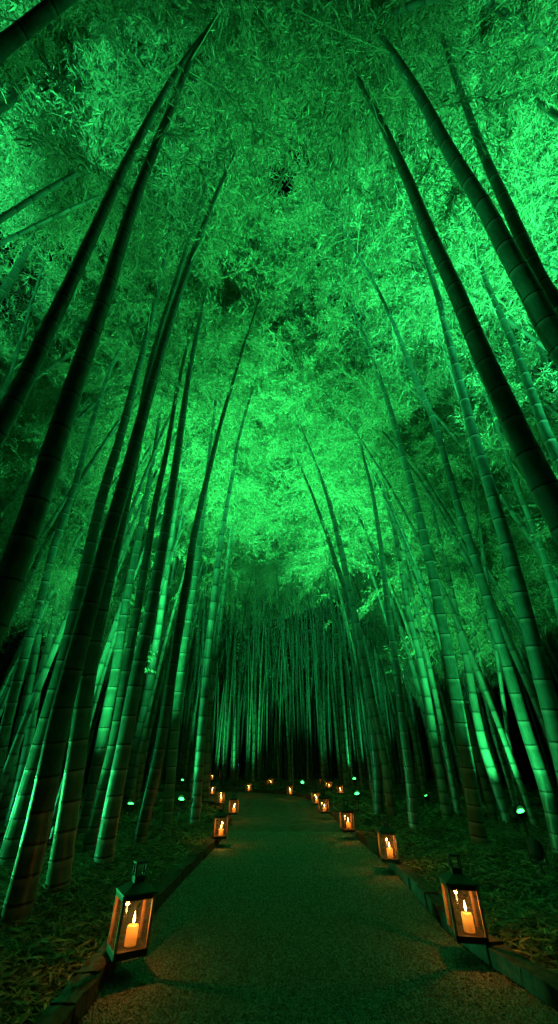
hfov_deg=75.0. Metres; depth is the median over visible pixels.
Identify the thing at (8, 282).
bamboo
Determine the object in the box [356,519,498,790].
bamboo
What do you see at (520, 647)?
bamboo
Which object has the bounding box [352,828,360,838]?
kerb stone
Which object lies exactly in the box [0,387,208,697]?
bamboo
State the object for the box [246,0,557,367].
bamboo
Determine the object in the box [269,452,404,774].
bamboo
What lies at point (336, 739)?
bamboo
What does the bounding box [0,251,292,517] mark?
bamboo
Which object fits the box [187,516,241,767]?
bamboo
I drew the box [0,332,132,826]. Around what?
bamboo
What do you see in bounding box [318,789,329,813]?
lantern
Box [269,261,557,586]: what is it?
bamboo
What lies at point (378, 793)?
bamboo
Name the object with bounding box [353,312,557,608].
bamboo
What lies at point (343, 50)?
bamboo
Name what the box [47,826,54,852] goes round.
floodlight
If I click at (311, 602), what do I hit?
bamboo
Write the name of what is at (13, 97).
bamboo
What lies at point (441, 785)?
bamboo
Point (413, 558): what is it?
bamboo
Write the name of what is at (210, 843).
kerb stone
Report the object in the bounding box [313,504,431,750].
bamboo
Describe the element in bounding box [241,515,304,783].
bamboo
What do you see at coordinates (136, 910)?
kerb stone
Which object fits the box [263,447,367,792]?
bamboo
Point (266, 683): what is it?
bamboo
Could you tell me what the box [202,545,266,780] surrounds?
bamboo
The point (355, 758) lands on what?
bamboo
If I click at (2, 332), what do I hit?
bamboo
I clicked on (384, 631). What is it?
bamboo
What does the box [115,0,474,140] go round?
bamboo
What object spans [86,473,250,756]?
bamboo
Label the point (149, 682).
bamboo
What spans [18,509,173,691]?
bamboo
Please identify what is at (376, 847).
kerb stone
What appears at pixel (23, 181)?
bamboo
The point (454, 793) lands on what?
bamboo
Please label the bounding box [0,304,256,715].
bamboo
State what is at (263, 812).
gravel path
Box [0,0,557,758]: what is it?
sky
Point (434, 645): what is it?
bamboo
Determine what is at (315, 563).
bamboo
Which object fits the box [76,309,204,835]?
bamboo
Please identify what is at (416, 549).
bamboo
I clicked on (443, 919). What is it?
kerb stone
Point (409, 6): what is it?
bamboo
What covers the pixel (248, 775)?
bamboo
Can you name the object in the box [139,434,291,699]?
bamboo
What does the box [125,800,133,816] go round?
floodlight
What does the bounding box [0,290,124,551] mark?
bamboo
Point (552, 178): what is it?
bamboo
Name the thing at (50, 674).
bamboo
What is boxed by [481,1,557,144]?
bamboo
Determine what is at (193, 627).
bamboo
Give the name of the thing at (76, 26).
bamboo
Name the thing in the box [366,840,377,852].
kerb stone
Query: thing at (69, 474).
bamboo
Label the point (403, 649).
bamboo
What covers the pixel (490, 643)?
bamboo
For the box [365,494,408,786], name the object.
bamboo
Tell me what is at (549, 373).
bamboo
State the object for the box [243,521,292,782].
bamboo
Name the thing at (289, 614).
bamboo
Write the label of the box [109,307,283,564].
bamboo
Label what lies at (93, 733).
bamboo
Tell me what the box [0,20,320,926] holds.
bamboo
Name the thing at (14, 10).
bamboo
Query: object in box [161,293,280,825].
bamboo
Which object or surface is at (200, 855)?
kerb stone
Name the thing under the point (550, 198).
bamboo
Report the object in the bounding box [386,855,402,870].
kerb stone
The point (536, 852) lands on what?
floodlight
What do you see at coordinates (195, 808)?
bamboo
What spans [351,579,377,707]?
bamboo
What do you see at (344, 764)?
bamboo
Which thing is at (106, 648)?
bamboo
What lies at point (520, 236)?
bamboo
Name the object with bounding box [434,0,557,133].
bamboo
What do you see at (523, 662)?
bamboo
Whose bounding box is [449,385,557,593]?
bamboo
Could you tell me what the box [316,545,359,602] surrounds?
bamboo
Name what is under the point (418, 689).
bamboo
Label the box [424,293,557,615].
bamboo
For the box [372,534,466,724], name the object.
bamboo
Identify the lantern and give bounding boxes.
[106,859,157,961]
[209,780,215,795]
[213,803,227,838]
[216,784,225,804]
[228,790,238,814]
[245,778,251,791]
[286,779,292,794]
[311,785,319,804]
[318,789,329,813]
[325,776,331,786]
[336,779,343,792]
[339,800,354,832]
[376,815,399,862]
[439,852,489,944]
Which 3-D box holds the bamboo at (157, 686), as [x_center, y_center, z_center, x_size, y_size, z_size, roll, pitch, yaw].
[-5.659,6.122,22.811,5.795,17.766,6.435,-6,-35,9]
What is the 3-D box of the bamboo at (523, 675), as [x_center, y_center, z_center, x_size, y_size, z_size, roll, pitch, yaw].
[2.089,-0.802,10.241,6.138,15.042,5.047,10,-35,-14]
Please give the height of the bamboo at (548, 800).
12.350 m
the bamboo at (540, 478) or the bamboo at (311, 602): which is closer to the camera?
the bamboo at (540, 478)
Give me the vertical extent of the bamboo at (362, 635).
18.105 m
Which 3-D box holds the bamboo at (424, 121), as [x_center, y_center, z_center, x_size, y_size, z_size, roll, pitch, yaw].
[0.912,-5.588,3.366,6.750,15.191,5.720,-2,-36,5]
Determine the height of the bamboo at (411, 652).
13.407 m
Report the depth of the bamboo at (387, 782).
9.18 m
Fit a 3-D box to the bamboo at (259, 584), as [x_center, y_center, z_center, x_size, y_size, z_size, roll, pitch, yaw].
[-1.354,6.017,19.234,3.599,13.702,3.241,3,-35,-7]
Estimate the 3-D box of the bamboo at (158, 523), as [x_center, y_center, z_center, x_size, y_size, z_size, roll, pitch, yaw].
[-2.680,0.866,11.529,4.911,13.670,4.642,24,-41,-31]
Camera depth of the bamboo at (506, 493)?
10.58 m
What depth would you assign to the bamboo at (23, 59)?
6.18 m
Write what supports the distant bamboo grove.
on the ground at (529, 771)
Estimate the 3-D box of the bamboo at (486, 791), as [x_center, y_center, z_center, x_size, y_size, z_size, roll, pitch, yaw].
[1.819,-0.590,10.733,5.571,15.273,5.192,27,-42,-33]
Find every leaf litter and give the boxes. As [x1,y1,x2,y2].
[58,776,557,824]
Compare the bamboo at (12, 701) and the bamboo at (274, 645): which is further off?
the bamboo at (274, 645)
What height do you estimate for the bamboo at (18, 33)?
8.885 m
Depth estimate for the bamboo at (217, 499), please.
14.72 m
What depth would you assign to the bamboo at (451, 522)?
10.81 m
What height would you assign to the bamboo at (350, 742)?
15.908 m
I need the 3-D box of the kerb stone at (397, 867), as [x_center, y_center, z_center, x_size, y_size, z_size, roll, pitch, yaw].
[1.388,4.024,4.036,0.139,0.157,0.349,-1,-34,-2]
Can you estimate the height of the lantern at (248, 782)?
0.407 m
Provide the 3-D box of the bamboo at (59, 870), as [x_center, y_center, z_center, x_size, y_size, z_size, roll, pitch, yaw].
[-1.445,-2.789,4.904,3.265,12.441,3.376,-17,-38,23]
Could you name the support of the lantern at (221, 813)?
on the kerb stone at (215, 841)
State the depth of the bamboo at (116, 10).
5.92 m
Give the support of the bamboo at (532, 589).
on the ground at (529, 771)
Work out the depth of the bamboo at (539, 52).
6.79 m
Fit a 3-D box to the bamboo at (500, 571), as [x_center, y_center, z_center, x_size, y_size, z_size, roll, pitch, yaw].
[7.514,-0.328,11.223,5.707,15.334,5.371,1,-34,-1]
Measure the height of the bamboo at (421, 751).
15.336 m
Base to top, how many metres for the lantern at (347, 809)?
0.407 m
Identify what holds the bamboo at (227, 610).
on the ground at (529, 771)
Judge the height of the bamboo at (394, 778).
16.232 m
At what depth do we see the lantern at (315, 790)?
9.41 m
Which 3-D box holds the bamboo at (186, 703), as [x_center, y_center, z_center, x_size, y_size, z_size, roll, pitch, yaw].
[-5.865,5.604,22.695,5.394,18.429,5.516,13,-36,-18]
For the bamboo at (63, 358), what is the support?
on the ground at (529, 771)
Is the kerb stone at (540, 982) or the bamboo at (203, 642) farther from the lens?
the bamboo at (203, 642)
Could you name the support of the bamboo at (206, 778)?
on the ground at (529, 771)
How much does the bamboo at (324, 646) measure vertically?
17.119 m
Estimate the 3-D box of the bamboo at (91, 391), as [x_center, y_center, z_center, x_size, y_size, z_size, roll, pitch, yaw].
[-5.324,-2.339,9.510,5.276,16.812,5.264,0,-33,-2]
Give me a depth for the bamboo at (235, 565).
22.17 m
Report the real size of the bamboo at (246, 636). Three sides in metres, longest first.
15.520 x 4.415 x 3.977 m
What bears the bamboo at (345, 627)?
on the ground at (529, 771)
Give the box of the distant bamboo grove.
[0,370,557,790]
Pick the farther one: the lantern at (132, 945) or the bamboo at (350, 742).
the bamboo at (350, 742)
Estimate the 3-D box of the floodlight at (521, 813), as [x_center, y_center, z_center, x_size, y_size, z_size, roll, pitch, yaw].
[3.633,4.618,5.376,0.132,0.439,0.149,18,-38,-24]
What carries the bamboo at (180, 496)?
on the ground at (529, 771)
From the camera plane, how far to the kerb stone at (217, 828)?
6.14 m
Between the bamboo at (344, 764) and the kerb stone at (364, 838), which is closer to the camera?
the kerb stone at (364, 838)
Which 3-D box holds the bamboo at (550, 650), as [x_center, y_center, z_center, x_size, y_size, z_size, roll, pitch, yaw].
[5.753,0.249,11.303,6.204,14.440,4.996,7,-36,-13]
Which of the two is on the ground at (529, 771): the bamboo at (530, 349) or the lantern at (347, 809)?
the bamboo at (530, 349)
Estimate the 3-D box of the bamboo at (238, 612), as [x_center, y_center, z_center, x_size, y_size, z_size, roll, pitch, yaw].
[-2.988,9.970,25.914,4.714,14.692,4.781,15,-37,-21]
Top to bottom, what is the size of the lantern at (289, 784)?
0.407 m
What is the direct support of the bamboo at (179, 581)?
on the ground at (529, 771)
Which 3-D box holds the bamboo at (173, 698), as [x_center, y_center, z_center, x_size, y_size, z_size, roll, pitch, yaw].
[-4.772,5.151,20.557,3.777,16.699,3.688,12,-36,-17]
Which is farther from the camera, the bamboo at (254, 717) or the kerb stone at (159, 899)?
the bamboo at (254, 717)
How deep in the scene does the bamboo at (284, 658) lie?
22.32 m
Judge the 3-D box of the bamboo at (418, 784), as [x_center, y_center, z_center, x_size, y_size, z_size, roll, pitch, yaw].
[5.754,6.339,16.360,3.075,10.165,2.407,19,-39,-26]
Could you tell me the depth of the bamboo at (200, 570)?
14.71 m
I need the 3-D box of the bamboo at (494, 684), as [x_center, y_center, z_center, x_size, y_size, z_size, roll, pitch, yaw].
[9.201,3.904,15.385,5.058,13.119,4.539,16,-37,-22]
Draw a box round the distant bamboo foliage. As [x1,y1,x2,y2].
[0,360,557,714]
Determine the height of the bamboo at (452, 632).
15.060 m
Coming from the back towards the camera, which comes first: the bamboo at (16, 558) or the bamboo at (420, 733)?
the bamboo at (420, 733)
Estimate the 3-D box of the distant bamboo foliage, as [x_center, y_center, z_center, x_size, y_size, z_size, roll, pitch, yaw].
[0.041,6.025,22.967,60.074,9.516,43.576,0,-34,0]
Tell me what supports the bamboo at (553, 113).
on the ground at (529, 771)
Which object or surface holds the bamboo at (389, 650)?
on the ground at (529, 771)
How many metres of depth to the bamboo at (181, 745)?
17.93 m
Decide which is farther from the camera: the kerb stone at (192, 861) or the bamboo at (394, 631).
the bamboo at (394, 631)
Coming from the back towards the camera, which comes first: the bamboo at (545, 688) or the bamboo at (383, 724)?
the bamboo at (383, 724)
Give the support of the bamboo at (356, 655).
on the ground at (529, 771)
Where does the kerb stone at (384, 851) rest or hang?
on the ground at (529, 771)
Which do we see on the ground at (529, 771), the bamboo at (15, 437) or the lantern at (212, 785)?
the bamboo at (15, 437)
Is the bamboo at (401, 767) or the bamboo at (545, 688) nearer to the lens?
the bamboo at (545, 688)
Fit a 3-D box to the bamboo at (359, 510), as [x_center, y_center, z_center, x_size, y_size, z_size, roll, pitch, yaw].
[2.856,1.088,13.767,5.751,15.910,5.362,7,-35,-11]
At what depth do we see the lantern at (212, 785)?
12.03 m
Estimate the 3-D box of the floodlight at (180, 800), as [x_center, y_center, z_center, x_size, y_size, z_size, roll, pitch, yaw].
[-1.854,5.593,6.793,0.141,0.490,0.124,18,-38,-24]
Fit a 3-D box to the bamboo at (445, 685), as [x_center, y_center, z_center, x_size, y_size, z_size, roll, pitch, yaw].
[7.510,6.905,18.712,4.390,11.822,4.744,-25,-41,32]
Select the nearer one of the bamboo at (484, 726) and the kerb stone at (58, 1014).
the kerb stone at (58, 1014)
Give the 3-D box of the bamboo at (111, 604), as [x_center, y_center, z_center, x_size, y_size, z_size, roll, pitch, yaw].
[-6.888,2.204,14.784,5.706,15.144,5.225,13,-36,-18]
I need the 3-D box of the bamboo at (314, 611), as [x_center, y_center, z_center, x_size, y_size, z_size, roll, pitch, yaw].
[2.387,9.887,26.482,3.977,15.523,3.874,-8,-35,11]
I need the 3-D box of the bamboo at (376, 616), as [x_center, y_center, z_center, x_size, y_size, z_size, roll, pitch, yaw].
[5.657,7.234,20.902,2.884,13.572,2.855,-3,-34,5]
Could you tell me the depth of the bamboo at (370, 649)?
18.59 m
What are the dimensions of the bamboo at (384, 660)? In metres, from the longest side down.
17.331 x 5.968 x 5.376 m
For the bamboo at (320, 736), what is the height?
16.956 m
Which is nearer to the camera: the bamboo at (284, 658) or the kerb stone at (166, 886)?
the kerb stone at (166, 886)
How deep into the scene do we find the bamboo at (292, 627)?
23.27 m
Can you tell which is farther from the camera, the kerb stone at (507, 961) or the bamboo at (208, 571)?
the bamboo at (208, 571)
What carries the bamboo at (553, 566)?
on the ground at (529, 771)
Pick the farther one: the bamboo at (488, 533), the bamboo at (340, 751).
the bamboo at (340, 751)
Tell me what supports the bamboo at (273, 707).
on the ground at (529, 771)
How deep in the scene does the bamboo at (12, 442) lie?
11.41 m
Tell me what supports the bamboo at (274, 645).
on the ground at (529, 771)
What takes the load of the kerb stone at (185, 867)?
on the ground at (529, 771)
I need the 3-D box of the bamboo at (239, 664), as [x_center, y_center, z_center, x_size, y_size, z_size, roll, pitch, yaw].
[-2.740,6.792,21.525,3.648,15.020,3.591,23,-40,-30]
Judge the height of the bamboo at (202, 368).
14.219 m
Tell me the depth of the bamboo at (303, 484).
13.24 m
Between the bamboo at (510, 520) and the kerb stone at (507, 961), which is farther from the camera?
the bamboo at (510, 520)
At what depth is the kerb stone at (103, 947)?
2.34 m
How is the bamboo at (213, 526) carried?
on the ground at (529, 771)
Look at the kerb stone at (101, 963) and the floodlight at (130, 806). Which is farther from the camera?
the floodlight at (130, 806)
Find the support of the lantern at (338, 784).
on the ground at (529, 771)
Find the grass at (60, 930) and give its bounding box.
[0,799,557,968]
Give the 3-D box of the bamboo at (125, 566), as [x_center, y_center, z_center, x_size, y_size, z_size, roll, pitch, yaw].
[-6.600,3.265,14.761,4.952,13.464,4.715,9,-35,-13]
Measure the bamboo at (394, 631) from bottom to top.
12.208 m
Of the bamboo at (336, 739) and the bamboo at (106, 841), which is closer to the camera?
the bamboo at (106, 841)
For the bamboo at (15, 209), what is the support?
on the ground at (529, 771)
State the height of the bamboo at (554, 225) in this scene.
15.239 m
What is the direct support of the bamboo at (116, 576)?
on the ground at (529, 771)
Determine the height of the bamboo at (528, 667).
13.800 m
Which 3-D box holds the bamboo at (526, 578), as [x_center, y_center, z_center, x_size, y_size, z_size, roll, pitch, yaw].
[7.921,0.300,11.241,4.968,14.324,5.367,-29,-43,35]
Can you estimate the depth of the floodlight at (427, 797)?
8.79 m
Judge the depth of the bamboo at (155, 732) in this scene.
15.31 m
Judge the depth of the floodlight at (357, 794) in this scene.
8.13 m
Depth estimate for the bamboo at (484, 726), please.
13.27 m
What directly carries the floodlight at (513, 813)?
on the ground at (529, 771)
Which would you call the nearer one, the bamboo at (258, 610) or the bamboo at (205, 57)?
the bamboo at (205, 57)
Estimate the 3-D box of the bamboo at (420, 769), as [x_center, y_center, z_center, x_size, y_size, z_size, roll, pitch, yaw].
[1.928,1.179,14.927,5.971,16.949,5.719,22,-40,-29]
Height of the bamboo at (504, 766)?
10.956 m
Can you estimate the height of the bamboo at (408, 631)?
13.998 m
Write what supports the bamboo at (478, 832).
on the ground at (529, 771)
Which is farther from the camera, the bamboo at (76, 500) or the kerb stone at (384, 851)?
the bamboo at (76, 500)
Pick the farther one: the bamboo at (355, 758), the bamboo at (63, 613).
the bamboo at (355, 758)
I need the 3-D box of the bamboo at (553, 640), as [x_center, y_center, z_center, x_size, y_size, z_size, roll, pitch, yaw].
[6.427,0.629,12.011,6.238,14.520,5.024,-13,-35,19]
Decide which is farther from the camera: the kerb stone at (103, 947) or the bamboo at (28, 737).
the bamboo at (28, 737)
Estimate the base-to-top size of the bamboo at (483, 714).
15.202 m
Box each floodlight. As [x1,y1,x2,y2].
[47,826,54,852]
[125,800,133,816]
[177,795,184,822]
[352,776,356,790]
[354,790,360,813]
[424,793,429,807]
[509,807,521,831]
[516,805,528,836]
[527,836,548,879]
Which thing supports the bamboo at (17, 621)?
on the ground at (529, 771)
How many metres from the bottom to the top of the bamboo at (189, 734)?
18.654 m
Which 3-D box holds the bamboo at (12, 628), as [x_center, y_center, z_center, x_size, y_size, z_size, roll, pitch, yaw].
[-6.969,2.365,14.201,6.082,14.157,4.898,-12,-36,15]
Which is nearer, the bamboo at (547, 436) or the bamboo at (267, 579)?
the bamboo at (547, 436)
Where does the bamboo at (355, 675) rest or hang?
on the ground at (529, 771)
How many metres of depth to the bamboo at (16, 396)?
4.36 m
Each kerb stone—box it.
[31,1005,74,1023]
[50,973,99,1023]
[75,951,113,993]
[95,933,125,972]
[112,915,140,937]
[127,903,150,930]
[138,890,162,914]
[153,880,173,902]
[161,870,182,891]
[172,863,190,882]
[181,856,197,873]
[188,850,203,865]
[195,845,208,858]
[202,840,213,853]
[207,837,218,847]
[215,827,224,833]
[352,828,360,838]
[356,831,368,840]
[361,835,373,846]
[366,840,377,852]
[373,843,387,856]
[378,848,394,863]
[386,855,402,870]
[393,862,411,880]
[401,869,419,889]
[410,876,430,898]
[416,884,437,910]
[426,894,449,924]
[438,908,462,944]
[461,923,503,968]
[488,944,533,988]
[520,963,557,1010]
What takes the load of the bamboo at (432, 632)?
on the ground at (529, 771)
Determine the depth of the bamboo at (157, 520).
13.51 m
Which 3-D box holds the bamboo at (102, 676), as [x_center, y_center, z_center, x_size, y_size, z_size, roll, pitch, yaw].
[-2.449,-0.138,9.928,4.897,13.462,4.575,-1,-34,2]
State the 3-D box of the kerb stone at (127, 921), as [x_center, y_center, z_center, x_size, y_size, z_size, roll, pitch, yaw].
[-1.098,3.040,2.599,0.139,0.157,0.308,0,-34,0]
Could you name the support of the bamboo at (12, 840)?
on the ground at (529, 771)
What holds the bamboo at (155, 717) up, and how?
on the ground at (529, 771)
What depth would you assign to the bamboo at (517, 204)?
7.10 m
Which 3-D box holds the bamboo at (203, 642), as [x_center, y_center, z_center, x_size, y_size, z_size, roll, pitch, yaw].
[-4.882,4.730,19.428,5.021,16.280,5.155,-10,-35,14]
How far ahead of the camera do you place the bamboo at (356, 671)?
27.96 m
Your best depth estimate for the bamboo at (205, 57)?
5.92 m
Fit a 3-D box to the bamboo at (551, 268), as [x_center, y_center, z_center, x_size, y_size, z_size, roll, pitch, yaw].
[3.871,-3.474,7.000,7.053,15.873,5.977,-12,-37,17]
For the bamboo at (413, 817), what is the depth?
7.76 m
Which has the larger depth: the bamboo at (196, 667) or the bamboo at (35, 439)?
the bamboo at (196, 667)
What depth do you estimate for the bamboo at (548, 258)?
8.08 m
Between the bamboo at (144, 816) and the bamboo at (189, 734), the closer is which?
the bamboo at (144, 816)
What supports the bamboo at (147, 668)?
on the ground at (529, 771)
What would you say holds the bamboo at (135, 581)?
on the ground at (529, 771)
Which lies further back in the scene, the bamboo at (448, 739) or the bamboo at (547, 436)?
the bamboo at (448, 739)
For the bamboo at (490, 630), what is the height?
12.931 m
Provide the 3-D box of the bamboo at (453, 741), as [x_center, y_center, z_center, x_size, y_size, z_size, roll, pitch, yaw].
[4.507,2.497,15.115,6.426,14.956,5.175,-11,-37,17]
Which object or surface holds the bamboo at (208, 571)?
on the ground at (529, 771)
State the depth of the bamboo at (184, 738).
18.60 m
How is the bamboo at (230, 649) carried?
on the ground at (529, 771)
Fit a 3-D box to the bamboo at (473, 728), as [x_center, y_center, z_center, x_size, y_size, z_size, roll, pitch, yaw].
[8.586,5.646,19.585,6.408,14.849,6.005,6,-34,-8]
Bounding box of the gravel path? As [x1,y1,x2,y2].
[80,791,557,1023]
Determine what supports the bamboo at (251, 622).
on the ground at (529, 771)
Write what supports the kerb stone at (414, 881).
on the ground at (529, 771)
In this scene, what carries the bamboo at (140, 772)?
on the ground at (529, 771)
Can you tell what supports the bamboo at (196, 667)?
on the ground at (529, 771)
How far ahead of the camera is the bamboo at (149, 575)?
15.91 m
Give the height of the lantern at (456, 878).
0.415 m
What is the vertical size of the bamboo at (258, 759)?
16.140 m
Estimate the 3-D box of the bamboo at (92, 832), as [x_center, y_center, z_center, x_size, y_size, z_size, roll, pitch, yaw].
[-2.209,-1.674,6.637,3.001,12.519,2.843,-25,-41,32]
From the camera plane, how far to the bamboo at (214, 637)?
14.87 m
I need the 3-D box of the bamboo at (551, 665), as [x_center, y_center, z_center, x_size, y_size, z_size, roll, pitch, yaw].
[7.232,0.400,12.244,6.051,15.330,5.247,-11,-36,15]
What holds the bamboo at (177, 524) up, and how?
on the ground at (529, 771)
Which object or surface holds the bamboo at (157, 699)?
on the ground at (529, 771)
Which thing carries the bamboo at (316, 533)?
on the ground at (529, 771)
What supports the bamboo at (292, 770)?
on the ground at (529, 771)
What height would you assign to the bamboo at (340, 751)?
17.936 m
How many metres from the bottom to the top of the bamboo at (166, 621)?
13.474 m
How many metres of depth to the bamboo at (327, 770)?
22.77 m
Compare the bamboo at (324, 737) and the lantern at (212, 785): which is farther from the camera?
the bamboo at (324, 737)
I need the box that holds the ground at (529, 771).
[0,759,557,1022]
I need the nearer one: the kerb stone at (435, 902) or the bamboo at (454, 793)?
the kerb stone at (435, 902)
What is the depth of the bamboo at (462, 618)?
13.07 m
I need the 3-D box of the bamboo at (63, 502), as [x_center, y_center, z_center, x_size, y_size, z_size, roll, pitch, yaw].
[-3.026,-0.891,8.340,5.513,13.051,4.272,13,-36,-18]
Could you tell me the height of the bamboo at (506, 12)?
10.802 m
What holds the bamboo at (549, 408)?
on the ground at (529, 771)
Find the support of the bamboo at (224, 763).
on the ground at (529, 771)
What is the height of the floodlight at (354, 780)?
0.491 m
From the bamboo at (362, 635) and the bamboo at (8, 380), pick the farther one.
the bamboo at (362, 635)
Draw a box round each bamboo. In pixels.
[0,0,96,27]
[0,0,99,233]
[0,0,141,274]
[0,0,177,273]
[0,0,215,62]
[0,0,238,307]
[0,0,277,309]
[0,0,286,448]
[0,0,305,649]
[0,0,307,283]
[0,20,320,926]
[0,23,278,333]
[0,65,126,304]
[0,117,235,868]
[0,188,315,403]
[0,197,184,787]
[0,208,91,400]
[0,221,190,551]
[0,230,201,507]
[0,247,155,545]
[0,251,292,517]
[0,270,202,568]
[0,285,127,527]
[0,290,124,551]
[0,296,289,800]
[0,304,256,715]
[0,315,164,639]
[0,324,149,628]
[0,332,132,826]
[0,361,35,532]
[0,374,144,652]
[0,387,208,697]
[0,418,63,653]
[1,0,120,71]
[2,484,171,734]
[3,396,154,625]
[3,413,128,827]
[5,377,101,515]
[7,281,256,630]
[8,393,159,690]
[8,448,158,666]
[10,0,382,196]
[15,436,203,737]
[18,466,183,677]
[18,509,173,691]
[33,285,284,554]
[41,489,182,695]
[44,72,282,891]
[46,565,152,701]
[51,299,301,828]
[54,485,201,648]
[57,420,265,793]
[59,395,180,541]
[67,0,271,89]
[75,469,210,659]
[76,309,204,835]
[82,245,269,851]
[85,552,151,766]
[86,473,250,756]
[90,342,273,726]
[94,179,288,866]
[94,248,293,538]
[100,543,214,708]
[104,399,293,758]
[105,496,218,657]
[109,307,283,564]
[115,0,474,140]
[122,425,239,809]
[127,383,286,810]
[130,444,232,799]
[131,562,190,685]
[132,409,295,663]
[133,254,307,843]
[135,579,180,724]
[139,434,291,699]
[141,398,284,595]
[141,421,283,784]
[141,536,201,702]
[142,358,283,576]
[142,547,224,783]
[143,2,250,120]
[143,448,230,550]
[144,513,211,788]
[144,584,208,777]
[154,436,280,801]
[159,536,224,783]
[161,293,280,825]
[167,511,242,742]
[168,0,471,256]
[168,422,288,706]
[172,526,228,781]
[174,370,297,802]
[174,539,210,781]
[174,586,220,772]
[175,557,241,782]
[175,569,210,618]
[180,0,508,208]
[180,0,521,202]
[180,493,287,800]
[182,544,214,786]
[183,529,239,784]
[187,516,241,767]
[188,331,292,823]
[189,569,250,759]
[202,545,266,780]
[204,520,265,597]
[206,476,289,784]
[206,580,264,710]
[207,527,260,783]
[210,572,251,780]
[211,524,269,782]
[211,529,266,781]
[219,583,275,739]
[225,524,281,785]
[231,540,285,779]
[236,593,273,751]
[238,320,538,827]
[238,580,293,703]
[241,498,288,778]
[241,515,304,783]
[242,113,546,369]
[242,569,278,777]
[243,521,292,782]
[243,540,301,778]
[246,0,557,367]
[254,367,397,817]
[254,580,300,777]
[254,581,315,777]
[258,369,389,590]
[259,0,557,545]
[259,392,450,808]
[260,426,384,816]
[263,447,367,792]
[263,457,371,743]
[263,528,313,749]
[266,321,547,739]
[267,499,384,792]
[268,432,452,801]
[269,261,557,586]
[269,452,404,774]
[269,578,304,776]
[272,310,497,820]
[274,496,318,785]
[275,514,309,780]
[275,527,325,779]
[276,438,426,799]
[276,464,379,795]
[278,131,557,854]
[278,337,550,751]
[278,540,366,794]
[282,541,346,785]
[282,549,328,777]
[283,575,329,745]
[283,581,325,662]
[284,315,460,815]
[286,1,557,317]
[286,324,495,810]
[291,346,484,703]
[296,549,358,781]
[297,410,483,804]
[298,498,372,786]
[298,512,350,780]
[299,61,557,363]
[301,554,359,777]
[304,0,557,181]
[304,375,420,830]
[308,576,339,777]
[310,212,488,845]
[311,229,557,424]
[311,378,524,644]
[312,409,449,695]
[312,572,367,778]
[312,578,368,777]
[313,9,557,324]
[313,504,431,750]
[315,575,358,772]
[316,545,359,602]
[321,561,364,782]
[324,550,394,788]
[324,592,368,745]
[325,446,526,812]
[325,579,342,777]
[325,579,365,776]
[326,0,557,314]
[327,481,485,795]
[329,518,381,726]
[330,42,557,364]
[335,89,557,782]
[338,534,438,788]
[343,0,557,210]
[344,546,465,721]
[347,221,522,821]
[348,419,451,818]
[349,0,557,251]
[350,447,501,723]
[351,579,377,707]
[352,498,517,743]
[352,558,399,732]
[352,574,397,715]
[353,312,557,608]
[355,519,371,771]
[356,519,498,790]
[357,347,537,697]
[358,522,490,692]
[363,539,433,783]
[364,577,421,694]
[365,0,557,294]
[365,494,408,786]
[365,499,395,783]
[367,554,420,788]
[369,381,555,708]
[370,486,555,793]
[371,69,557,321]
[371,345,557,668]
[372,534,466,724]
[375,432,513,824]
[377,524,477,704]
[380,515,484,667]
[381,500,485,698]
[383,576,485,715]
[386,402,557,684]
[387,362,557,683]
[391,410,557,654]
[391,555,516,785]
[392,322,557,538]
[398,125,557,473]
[398,368,539,604]
[400,289,557,606]
[402,473,555,688]
[404,470,514,806]
[411,285,557,588]
[414,0,557,183]
[414,699,429,777]
[416,698,428,779]
[417,369,557,666]
[420,394,557,668]
[423,373,557,672]
[423,537,554,692]
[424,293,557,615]
[426,514,557,645]
[429,482,553,644]
[429,482,557,689]
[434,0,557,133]
[434,444,557,683]
[434,526,557,710]
[437,543,457,780]
[437,548,503,787]
[437,548,557,684]
[440,350,557,671]
[442,0,557,186]
[443,373,557,631]
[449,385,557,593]
[472,224,557,398]
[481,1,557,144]
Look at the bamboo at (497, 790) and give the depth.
7.81 m
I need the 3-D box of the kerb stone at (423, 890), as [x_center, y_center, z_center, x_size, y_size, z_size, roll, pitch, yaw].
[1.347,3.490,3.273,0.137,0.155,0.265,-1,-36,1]
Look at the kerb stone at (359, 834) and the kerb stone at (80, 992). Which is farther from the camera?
the kerb stone at (359, 834)
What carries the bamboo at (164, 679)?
on the ground at (529, 771)
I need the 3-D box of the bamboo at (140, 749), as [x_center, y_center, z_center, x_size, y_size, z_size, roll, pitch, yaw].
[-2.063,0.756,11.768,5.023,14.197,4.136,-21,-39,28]
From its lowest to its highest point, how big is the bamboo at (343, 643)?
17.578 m
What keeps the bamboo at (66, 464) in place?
on the ground at (529, 771)
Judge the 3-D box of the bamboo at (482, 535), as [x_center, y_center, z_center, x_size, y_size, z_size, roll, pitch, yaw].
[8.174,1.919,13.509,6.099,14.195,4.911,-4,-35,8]
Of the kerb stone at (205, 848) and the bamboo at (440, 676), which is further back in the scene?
the bamboo at (440, 676)
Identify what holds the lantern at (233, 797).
on the kerb stone
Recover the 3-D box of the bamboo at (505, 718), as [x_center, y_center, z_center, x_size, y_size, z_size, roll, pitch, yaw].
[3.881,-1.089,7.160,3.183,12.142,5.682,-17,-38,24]
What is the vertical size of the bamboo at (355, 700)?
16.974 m
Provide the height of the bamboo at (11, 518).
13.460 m
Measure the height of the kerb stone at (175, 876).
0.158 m
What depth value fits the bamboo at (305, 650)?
21.12 m
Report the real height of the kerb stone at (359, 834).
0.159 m
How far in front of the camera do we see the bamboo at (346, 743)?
19.63 m
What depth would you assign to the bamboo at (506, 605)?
10.96 m
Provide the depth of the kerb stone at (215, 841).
5.37 m

